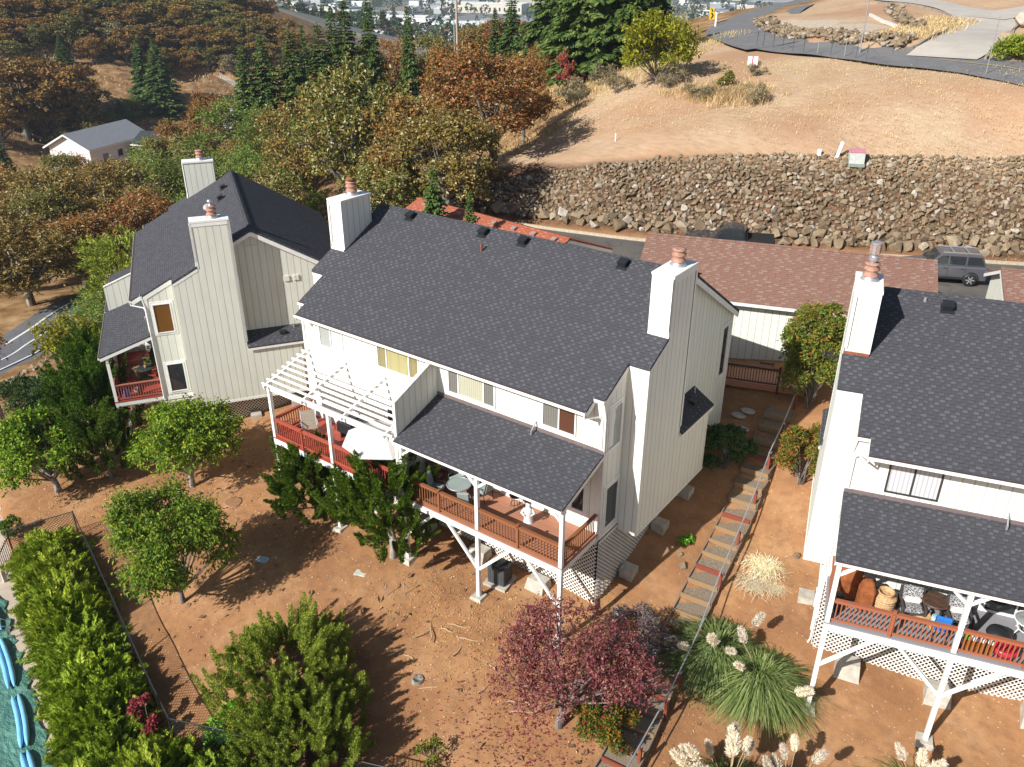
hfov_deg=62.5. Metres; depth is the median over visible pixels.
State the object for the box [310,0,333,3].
town building
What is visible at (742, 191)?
boulder
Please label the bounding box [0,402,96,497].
maple tree
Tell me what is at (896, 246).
boulder
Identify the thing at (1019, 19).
boulder
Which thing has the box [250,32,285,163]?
fir tree
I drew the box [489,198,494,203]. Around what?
boulder
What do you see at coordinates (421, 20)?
town building
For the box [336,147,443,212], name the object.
oak tree
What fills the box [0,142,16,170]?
fir tree
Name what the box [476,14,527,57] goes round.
oak tree
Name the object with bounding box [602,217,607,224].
boulder
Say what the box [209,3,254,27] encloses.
oak tree
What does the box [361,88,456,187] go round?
oak tree
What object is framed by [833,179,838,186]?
boulder
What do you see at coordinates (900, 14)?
rock edging
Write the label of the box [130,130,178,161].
valley house
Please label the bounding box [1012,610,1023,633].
patio table
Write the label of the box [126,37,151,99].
fir tree
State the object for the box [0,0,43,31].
oak tree
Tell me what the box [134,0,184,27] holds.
oak tree
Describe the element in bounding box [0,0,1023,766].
ground
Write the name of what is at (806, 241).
boulder
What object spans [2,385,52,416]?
creeping juniper
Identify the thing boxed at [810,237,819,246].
boulder
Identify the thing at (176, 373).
window
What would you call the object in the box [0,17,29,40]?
oak tree
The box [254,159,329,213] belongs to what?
madrone tree
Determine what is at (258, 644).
pine shrub
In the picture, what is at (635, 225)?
boulder
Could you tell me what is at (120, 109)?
fir tree
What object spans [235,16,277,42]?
oak tree
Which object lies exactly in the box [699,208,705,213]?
boulder
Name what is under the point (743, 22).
road
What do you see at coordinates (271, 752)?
pine shrub
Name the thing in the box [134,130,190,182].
oak tree
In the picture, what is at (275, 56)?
oak tree
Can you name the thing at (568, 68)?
red bush
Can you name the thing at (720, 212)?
boulder
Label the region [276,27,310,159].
fir tree
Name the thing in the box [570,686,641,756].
nandina shrub
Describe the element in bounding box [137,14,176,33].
oak tree
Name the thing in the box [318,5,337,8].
town building
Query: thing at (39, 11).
oak tree
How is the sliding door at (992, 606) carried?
in the duplex house at (918, 478)
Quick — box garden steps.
[594,405,795,766]
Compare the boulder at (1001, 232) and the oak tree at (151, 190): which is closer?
the boulder at (1001, 232)
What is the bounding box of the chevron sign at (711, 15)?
[709,12,714,23]
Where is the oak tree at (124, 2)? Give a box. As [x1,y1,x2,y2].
[96,0,135,8]
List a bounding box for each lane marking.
[0,309,79,360]
[0,350,39,369]
[6,293,96,343]
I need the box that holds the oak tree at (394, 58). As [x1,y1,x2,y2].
[377,32,429,90]
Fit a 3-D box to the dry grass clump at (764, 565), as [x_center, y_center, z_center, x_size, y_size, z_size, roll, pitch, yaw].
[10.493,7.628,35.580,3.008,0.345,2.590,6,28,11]
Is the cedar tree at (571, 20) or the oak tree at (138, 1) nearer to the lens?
the cedar tree at (571, 20)
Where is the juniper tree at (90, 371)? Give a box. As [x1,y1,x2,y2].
[37,339,146,454]
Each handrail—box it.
[0,619,11,638]
[626,389,797,766]
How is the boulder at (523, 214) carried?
on the ground at (880, 710)
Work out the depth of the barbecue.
38.71 m
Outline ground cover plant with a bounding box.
[200,700,268,747]
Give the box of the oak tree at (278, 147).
[248,95,350,210]
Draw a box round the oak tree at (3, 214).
[0,203,38,291]
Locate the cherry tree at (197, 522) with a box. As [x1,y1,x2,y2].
[91,474,254,604]
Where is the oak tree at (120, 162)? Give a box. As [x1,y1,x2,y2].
[77,155,145,220]
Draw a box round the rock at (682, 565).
[679,562,687,568]
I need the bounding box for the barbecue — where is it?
[336,413,358,437]
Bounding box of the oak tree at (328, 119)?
[278,45,415,190]
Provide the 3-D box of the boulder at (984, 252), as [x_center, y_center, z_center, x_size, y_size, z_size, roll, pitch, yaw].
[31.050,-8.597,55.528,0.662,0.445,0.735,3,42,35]
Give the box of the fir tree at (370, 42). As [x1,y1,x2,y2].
[355,0,395,109]
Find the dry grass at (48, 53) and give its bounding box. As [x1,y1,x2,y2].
[0,29,294,159]
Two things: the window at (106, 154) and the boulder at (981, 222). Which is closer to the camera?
the boulder at (981, 222)
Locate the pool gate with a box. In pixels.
[0,535,11,582]
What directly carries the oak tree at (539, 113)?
on the ground at (880, 710)
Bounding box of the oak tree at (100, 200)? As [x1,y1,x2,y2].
[35,155,155,225]
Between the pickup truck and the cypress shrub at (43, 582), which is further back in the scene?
the pickup truck
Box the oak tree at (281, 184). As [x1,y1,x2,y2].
[249,164,304,203]
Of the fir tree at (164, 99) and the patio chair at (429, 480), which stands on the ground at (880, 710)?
the fir tree at (164, 99)
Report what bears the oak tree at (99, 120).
on the ground at (880, 710)
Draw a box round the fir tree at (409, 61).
[399,4,421,104]
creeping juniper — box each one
[0,372,34,402]
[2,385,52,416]
[25,369,61,397]
[32,394,58,412]
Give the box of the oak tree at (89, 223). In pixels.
[26,207,132,288]
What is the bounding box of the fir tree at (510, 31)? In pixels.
[491,0,525,90]
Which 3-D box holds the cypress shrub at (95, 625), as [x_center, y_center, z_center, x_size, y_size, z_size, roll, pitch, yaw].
[-18.053,10.682,35.056,4.397,2.031,4.096,4,27,7]
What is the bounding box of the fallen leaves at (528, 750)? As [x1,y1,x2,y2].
[406,639,655,766]
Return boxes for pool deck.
[0,505,58,766]
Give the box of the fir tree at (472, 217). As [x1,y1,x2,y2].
[463,189,478,223]
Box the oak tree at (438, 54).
[417,31,499,149]
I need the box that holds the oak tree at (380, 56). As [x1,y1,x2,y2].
[338,47,402,85]
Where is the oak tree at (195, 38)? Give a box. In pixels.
[176,24,216,53]
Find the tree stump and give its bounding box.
[411,674,423,685]
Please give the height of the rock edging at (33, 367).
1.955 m
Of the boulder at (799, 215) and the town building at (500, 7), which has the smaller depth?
the boulder at (799, 215)
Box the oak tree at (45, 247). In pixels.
[0,212,87,306]
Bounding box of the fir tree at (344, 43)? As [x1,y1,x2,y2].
[328,0,369,110]
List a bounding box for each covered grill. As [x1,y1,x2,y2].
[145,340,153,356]
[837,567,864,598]
[855,578,875,611]
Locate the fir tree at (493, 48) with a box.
[486,9,502,78]
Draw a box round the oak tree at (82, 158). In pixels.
[51,151,95,210]
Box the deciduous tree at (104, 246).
[71,225,137,317]
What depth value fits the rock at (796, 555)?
35.65 m
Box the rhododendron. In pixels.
[702,423,764,470]
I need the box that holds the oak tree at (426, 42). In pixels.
[411,31,462,86]
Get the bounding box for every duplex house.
[97,149,330,438]
[261,177,738,647]
[797,241,1023,751]
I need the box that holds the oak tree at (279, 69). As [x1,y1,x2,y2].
[272,60,311,101]
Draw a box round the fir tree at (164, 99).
[139,39,188,119]
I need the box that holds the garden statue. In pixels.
[520,499,534,524]
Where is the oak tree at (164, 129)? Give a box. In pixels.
[151,118,197,178]
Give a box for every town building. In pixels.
[290,0,310,5]
[295,9,360,12]
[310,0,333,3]
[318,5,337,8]
[331,5,361,9]
[351,1,363,7]
[373,26,393,34]
[374,14,428,22]
[384,6,411,14]
[402,18,431,23]
[407,5,417,12]
[409,0,422,5]
[412,28,437,37]
[423,3,439,9]
[425,0,448,3]
[432,20,486,26]
[433,7,447,13]
[440,1,529,13]
[501,0,543,6]
[517,18,534,21]
[679,0,688,4]
[687,4,706,9]
[710,2,735,8]
[714,9,728,13]
[736,4,753,8]
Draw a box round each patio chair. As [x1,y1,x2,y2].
[133,368,150,386]
[141,346,152,364]
[143,355,157,373]
[425,470,445,498]
[448,471,466,492]
[456,492,472,510]
[480,484,493,503]
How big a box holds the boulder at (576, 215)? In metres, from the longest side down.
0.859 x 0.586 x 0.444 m
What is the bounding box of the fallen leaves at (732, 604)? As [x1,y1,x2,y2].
[622,410,826,762]
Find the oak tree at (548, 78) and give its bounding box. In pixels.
[518,56,552,87]
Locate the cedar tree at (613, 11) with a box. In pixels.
[573,0,664,72]
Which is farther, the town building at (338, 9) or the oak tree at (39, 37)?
the town building at (338, 9)
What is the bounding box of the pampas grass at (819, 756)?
[750,733,828,766]
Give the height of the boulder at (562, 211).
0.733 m
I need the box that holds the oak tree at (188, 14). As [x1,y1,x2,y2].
[152,0,209,35]
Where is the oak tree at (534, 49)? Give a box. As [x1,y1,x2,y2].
[526,41,557,76]
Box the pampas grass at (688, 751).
[668,721,762,766]
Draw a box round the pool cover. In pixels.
[0,599,53,766]
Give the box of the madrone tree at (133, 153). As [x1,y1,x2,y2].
[123,133,188,165]
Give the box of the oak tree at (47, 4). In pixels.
[13,0,72,27]
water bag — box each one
[0,637,15,688]
[11,693,29,748]
[20,749,35,766]
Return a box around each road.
[0,290,98,374]
[705,0,1023,85]
[707,4,812,49]
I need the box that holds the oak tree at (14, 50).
[0,40,31,60]
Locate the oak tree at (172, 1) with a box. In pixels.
[154,0,187,30]
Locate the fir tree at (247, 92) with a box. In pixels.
[226,43,263,146]
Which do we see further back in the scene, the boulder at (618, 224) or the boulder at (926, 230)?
the boulder at (618, 224)
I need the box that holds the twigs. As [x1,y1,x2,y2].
[92,437,700,766]
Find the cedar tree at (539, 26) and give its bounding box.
[511,0,562,79]
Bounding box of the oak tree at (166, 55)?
[145,45,176,67]
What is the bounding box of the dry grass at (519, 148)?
[328,59,657,225]
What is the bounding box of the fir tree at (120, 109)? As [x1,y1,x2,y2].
[113,99,131,121]
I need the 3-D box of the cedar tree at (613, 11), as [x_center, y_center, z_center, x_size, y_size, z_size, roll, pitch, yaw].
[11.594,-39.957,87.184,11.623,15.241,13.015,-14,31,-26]
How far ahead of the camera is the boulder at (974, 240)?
55.78 m
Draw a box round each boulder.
[479,206,486,213]
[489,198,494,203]
[491,201,505,212]
[509,204,519,213]
[519,193,525,199]
[519,211,527,218]
[521,198,528,203]
[528,210,537,218]
[538,210,550,218]
[549,213,555,219]
[558,206,567,216]
[561,216,567,223]
[569,198,574,205]
[570,212,581,218]
[576,218,584,225]
[588,213,598,220]
[589,220,599,228]
[595,183,601,188]
[597,215,603,221]
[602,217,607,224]
[609,213,616,220]
[613,218,625,230]
[622,215,632,223]
[632,222,638,229]
[637,214,645,222]
[644,223,652,231]
[654,221,665,227]
[657,205,663,211]
[661,223,673,233]
[664,205,670,211]
[669,214,674,220]
[675,220,690,231]
[681,204,688,210]
[693,218,706,229]
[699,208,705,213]
[711,213,717,220]
[716,208,723,214]
[739,188,744,194]
[741,212,749,217]
[745,189,750,195]
[753,212,759,218]
[754,223,765,231]
[757,215,765,220]
[771,205,777,212]
[771,226,781,237]
[774,215,781,220]
[778,237,790,245]
[783,209,789,215]
[786,229,797,239]
[794,237,803,244]
[795,212,803,219]
[801,226,810,235]
[802,187,808,192]
[803,238,810,244]
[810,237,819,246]
[812,229,827,236]
[816,211,822,217]
[817,205,824,210]
[819,219,825,226]
[821,215,829,220]
[823,238,832,247]
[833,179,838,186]
[833,230,840,237]
[833,238,844,249]
[840,199,849,204]
[841,212,849,219]
[842,223,848,228]
[846,236,855,245]
[854,225,861,230]
[856,232,867,239]
[857,221,864,226]
[858,210,864,214]
[858,215,866,219]
[865,238,870,247]
[866,233,878,240]
[871,203,879,209]
[876,231,885,238]
[881,242,885,250]
[885,237,893,244]
[889,240,902,252]
[891,223,896,229]
[892,232,904,241]
[903,241,912,251]
[904,201,909,208]
[905,221,913,225]
[911,230,920,235]
[913,239,920,245]
[918,242,928,250]
[919,205,925,211]
[920,233,928,240]
[921,217,927,224]
[924,224,930,233]
[926,209,932,213]
[927,241,934,249]
[930,224,937,230]
[934,234,945,244]
[938,199,946,204]
[938,226,946,233]
[940,211,945,218]
[946,236,961,245]
[959,223,964,230]
[963,225,970,232]
[963,232,969,239]
[964,193,971,198]
[964,207,970,212]
[969,236,979,245]
[974,199,984,205]
[978,218,984,225]
[979,249,989,256]
[984,242,991,249]
[987,235,999,245]
[990,245,1000,256]
[994,218,1000,225]
[997,229,1003,234]
[998,30,1014,40]
[1000,235,1008,242]
[1001,243,1010,251]
[1006,234,1013,240]
[1010,228,1019,233]
[1010,240,1020,253]
[1014,234,1022,239]
[1015,12,1023,27]
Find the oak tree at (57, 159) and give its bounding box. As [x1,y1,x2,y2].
[36,150,91,198]
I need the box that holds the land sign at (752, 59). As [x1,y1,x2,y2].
[747,55,758,64]
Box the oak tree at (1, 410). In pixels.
[0,333,12,427]
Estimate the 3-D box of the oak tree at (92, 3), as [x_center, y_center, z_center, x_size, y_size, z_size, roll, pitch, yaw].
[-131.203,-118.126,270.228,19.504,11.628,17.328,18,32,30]
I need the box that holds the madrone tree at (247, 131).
[226,101,303,174]
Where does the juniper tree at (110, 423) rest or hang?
on the ground at (880, 710)
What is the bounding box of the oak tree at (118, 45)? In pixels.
[101,28,144,61]
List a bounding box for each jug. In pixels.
[123,388,129,396]
[960,634,970,649]
[968,636,978,651]
[976,638,986,652]
[984,639,993,655]
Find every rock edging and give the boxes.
[5,353,58,384]
[753,15,916,50]
[883,3,926,27]
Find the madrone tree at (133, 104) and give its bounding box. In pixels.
[122,96,145,116]
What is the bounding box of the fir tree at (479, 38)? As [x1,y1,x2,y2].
[475,36,484,91]
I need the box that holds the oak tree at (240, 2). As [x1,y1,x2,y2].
[202,0,247,6]
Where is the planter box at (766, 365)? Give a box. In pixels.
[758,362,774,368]
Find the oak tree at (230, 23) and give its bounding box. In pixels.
[205,16,244,42]
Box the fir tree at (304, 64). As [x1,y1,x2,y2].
[299,24,312,121]
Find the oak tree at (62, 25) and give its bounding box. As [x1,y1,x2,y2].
[46,10,91,51]
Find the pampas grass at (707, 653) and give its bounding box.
[649,611,772,720]
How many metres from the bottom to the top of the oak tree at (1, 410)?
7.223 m
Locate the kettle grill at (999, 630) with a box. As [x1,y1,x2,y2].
[986,624,1018,659]
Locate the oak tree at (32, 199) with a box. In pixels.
[2,178,87,253]
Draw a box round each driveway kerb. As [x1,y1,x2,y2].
[878,2,955,50]
[984,24,1019,59]
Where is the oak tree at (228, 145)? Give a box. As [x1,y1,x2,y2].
[216,136,264,177]
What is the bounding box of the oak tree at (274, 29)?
[261,17,300,51]
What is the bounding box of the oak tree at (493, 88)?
[422,43,568,161]
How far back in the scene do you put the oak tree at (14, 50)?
235.14 m
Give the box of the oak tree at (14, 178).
[0,163,102,231]
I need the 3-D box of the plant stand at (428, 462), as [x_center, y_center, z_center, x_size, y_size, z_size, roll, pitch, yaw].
[-3.309,3.389,35.680,0.740,1.746,0.856,15,31,27]
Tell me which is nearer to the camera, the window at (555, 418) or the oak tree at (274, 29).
the window at (555, 418)
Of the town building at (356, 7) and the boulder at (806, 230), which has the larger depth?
the town building at (356, 7)
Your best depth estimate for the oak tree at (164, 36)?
261.77 m
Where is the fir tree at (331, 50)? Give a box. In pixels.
[323,5,347,103]
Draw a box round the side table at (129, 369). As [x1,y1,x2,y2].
[126,366,139,378]
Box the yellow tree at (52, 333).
[26,307,100,361]
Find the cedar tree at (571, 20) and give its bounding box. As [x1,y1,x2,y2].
[535,0,621,86]
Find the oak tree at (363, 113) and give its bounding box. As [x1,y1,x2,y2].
[349,93,413,153]
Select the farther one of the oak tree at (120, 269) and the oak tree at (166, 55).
the oak tree at (166, 55)
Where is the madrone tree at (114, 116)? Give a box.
[104,112,130,122]
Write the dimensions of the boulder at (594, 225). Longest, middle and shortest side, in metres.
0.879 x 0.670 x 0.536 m
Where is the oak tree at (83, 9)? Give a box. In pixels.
[40,0,94,23]
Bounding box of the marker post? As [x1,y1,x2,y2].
[835,141,843,157]
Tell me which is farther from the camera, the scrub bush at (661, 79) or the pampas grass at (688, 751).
the scrub bush at (661, 79)
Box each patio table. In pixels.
[136,364,154,380]
[446,477,471,495]
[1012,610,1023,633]
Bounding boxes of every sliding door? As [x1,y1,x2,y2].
[385,403,392,419]
[455,471,496,491]
[977,597,1023,617]
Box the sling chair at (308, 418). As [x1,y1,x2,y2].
[300,409,318,437]
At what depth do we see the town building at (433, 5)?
1248.73 m
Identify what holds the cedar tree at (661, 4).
on the ground at (880, 710)
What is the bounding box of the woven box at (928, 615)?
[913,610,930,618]
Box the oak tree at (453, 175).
[387,102,508,205]
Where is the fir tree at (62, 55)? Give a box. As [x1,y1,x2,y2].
[53,35,74,65]
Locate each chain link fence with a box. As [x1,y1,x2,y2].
[5,511,78,549]
[72,512,385,766]
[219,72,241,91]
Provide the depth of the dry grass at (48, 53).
248.50 m
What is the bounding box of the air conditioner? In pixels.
[483,558,516,592]
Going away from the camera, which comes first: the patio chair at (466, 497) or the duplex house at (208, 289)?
the patio chair at (466, 497)
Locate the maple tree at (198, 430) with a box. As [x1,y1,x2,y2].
[122,392,246,487]
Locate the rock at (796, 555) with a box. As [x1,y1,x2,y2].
[792,552,800,558]
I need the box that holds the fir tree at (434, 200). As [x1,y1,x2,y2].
[421,165,450,216]
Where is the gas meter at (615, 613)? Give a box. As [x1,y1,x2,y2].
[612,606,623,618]
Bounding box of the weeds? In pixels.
[186,457,714,757]
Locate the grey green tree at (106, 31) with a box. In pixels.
[96,21,121,39]
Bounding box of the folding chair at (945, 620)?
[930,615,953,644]
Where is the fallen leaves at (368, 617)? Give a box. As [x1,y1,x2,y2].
[74,436,706,766]
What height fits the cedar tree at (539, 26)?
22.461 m
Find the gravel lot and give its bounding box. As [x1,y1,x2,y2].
[777,18,893,39]
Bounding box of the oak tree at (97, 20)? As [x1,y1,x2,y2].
[74,15,108,33]
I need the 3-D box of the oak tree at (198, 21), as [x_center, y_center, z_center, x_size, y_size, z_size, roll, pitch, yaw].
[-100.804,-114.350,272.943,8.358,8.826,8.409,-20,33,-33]
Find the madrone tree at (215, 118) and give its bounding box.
[184,94,278,163]
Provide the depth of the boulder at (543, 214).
62.06 m
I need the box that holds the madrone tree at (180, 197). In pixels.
[168,184,186,202]
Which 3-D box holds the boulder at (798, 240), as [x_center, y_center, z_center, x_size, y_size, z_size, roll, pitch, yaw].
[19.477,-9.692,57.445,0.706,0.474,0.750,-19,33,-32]
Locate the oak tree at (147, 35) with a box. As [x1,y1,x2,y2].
[120,24,161,47]
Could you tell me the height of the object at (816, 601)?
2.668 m
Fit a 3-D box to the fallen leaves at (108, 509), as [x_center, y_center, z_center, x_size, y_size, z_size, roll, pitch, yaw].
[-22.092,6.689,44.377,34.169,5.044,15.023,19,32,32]
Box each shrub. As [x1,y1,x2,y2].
[0,513,23,540]
[0,525,96,580]
[7,560,115,639]
[9,544,104,607]
[15,606,132,680]
[18,571,120,657]
[27,626,138,700]
[31,643,150,727]
[39,664,161,760]
[43,693,166,766]
[53,712,170,766]
[73,740,143,766]
[115,726,208,766]
[181,748,257,766]
[188,591,365,740]
[220,670,376,766]
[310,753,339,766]
[412,735,446,766]
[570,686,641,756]
[601,600,680,669]
[678,534,694,544]
[772,422,820,484]
[988,32,1023,59]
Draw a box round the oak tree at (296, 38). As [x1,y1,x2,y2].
[276,28,312,52]
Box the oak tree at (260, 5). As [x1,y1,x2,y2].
[242,0,278,16]
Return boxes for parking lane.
[538,228,1023,297]
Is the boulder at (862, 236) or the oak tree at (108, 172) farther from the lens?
the oak tree at (108, 172)
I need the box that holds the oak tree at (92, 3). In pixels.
[68,0,125,29]
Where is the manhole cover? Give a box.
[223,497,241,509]
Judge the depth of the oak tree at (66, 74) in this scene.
210.23 m
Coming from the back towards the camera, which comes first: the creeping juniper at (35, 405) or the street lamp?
the street lamp
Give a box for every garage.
[406,197,612,252]
[640,232,937,364]
[984,267,1023,302]
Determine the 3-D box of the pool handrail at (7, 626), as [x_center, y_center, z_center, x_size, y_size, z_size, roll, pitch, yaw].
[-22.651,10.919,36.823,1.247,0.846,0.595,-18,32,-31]
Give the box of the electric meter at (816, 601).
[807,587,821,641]
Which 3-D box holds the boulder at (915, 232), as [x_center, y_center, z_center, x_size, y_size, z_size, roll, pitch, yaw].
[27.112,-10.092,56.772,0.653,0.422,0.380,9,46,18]
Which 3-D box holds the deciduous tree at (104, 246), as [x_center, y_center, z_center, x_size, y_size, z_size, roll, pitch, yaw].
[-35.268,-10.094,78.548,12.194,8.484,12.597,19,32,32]
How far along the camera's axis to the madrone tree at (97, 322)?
61.68 m
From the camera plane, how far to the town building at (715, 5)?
1293.15 m
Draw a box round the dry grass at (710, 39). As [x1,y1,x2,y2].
[546,29,750,103]
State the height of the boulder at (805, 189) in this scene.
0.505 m
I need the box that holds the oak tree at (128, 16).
[93,2,151,29]
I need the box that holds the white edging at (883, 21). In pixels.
[869,13,912,32]
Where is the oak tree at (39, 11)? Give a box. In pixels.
[13,0,60,24]
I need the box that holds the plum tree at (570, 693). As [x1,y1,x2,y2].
[480,590,675,734]
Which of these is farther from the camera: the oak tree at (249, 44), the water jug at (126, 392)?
the oak tree at (249, 44)
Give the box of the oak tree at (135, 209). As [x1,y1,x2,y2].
[102,184,176,257]
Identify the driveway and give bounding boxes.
[882,0,1023,58]
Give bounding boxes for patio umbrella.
[342,420,395,474]
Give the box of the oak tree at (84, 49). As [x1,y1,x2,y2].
[73,33,109,61]
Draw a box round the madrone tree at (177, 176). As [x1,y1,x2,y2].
[130,134,232,203]
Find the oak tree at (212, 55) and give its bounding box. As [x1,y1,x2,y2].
[187,45,222,69]
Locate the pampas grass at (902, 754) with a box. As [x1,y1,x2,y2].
[852,741,948,766]
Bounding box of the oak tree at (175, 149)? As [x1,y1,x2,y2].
[164,139,218,179]
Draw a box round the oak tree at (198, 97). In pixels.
[179,85,236,174]
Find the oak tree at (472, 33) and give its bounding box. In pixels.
[448,19,491,56]
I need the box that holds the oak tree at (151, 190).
[116,182,177,237]
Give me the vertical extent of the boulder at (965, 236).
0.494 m
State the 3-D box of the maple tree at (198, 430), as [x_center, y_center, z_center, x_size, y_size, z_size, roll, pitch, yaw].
[-16.552,3.376,43.481,5.900,5.810,6.603,6,28,12]
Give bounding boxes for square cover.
[255,556,268,563]
[353,569,365,576]
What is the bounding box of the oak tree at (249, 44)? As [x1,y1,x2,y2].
[227,32,269,62]
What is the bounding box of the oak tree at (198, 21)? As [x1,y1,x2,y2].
[188,16,210,36]
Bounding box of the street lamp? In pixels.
[859,0,869,52]
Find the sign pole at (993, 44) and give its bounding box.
[985,16,999,73]
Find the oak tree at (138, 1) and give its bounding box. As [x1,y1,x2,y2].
[136,0,155,12]
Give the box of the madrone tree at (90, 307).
[60,288,105,326]
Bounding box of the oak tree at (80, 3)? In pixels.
[54,0,84,15]
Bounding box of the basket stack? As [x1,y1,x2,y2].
[873,585,897,610]
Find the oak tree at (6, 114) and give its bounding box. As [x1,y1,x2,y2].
[0,97,25,149]
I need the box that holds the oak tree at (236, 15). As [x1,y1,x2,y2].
[220,13,247,37]
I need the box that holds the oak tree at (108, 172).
[75,157,147,188]
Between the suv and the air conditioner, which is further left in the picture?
the air conditioner
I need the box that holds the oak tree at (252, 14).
[240,10,276,46]
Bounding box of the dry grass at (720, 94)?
[650,73,788,108]
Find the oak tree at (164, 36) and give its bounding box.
[145,26,192,54]
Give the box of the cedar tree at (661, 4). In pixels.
[641,0,674,43]
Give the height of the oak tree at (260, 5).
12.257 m
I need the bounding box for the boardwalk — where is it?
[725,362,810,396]
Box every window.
[102,152,109,162]
[117,148,123,156]
[149,300,177,335]
[163,359,190,393]
[318,326,343,353]
[376,346,418,378]
[447,370,495,408]
[541,402,576,436]
[568,485,588,516]
[601,473,619,532]
[605,395,624,455]
[715,320,730,380]
[884,464,944,501]
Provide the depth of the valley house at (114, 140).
198.22 m
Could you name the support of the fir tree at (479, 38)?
on the ground at (880, 710)
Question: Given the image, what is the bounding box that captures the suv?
[902,245,987,285]
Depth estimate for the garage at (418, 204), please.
51.28 m
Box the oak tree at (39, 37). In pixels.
[22,23,53,57]
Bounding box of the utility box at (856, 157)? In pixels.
[848,148,865,167]
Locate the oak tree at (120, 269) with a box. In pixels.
[98,265,128,307]
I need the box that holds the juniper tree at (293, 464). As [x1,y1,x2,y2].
[260,427,356,526]
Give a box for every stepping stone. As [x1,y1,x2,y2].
[732,412,745,418]
[741,408,755,413]
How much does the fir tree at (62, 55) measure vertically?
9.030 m
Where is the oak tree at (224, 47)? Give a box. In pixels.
[207,28,244,54]
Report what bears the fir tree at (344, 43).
on the ground at (880, 710)
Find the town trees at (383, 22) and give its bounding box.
[265,0,772,56]
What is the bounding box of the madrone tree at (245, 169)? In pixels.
[214,143,277,188]
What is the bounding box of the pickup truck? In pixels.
[684,222,774,243]
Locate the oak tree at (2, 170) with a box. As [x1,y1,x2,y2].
[0,161,35,210]
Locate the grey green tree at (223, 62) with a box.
[217,53,240,74]
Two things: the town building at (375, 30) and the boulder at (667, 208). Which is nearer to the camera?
the boulder at (667, 208)
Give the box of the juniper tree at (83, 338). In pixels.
[44,320,127,417]
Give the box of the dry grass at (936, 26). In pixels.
[875,13,981,40]
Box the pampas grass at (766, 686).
[682,625,843,750]
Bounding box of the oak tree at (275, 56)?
[252,42,288,66]
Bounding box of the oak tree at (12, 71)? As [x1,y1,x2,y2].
[0,57,63,139]
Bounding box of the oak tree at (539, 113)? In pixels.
[502,52,553,143]
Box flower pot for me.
[928,614,937,630]
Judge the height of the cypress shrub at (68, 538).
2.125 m
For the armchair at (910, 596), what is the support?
on the duplex house at (918, 478)
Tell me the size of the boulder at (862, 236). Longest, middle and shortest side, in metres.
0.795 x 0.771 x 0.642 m
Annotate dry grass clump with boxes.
[730,570,782,605]
[736,548,793,584]
[767,580,791,600]
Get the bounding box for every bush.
[550,47,584,89]
[553,76,588,103]
[563,88,588,107]
[588,60,618,84]
[602,74,635,93]
[617,6,703,83]
[655,59,688,87]
[680,83,713,101]
[715,69,735,87]
[743,80,768,103]
[748,61,768,75]
[775,300,847,409]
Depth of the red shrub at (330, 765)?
28.83 m
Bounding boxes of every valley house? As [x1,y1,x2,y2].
[42,119,144,169]
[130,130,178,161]
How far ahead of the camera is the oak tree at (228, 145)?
118.22 m
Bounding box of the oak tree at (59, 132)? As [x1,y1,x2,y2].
[46,122,93,139]
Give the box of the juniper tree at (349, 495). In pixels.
[309,449,440,563]
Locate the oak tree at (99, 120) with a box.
[71,115,114,131]
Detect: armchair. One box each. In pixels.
[895,583,927,624]
[941,593,974,629]
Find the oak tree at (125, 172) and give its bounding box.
[106,156,185,219]
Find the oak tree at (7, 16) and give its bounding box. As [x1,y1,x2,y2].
[0,8,15,40]
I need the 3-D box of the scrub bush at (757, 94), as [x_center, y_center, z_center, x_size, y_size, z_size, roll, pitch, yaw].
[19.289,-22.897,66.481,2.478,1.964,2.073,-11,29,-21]
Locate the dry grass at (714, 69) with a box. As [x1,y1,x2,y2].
[521,58,1023,261]
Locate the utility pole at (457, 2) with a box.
[453,0,460,80]
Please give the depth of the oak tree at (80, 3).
262.44 m
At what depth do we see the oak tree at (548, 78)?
93.63 m
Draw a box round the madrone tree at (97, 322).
[44,312,102,359]
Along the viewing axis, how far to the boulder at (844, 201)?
57.87 m
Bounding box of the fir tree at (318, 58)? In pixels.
[298,22,331,118]
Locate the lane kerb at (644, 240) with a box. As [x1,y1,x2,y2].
[512,221,1023,265]
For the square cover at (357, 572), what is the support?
on the ground at (880, 710)
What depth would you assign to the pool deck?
38.03 m
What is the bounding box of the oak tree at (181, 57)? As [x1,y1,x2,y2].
[170,46,202,70]
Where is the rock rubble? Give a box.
[455,151,1023,254]
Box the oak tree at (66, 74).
[3,55,99,128]
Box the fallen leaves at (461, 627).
[322,528,592,758]
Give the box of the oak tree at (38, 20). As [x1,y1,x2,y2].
[10,17,57,44]
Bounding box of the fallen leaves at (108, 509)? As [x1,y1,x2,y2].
[2,451,339,647]
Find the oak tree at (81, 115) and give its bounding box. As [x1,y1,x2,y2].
[44,78,115,125]
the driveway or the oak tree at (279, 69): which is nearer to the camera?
the driveway
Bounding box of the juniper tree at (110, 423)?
[43,395,146,480]
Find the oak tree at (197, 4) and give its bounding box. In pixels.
[182,0,229,26]
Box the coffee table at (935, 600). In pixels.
[921,591,949,615]
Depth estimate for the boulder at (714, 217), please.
58.92 m

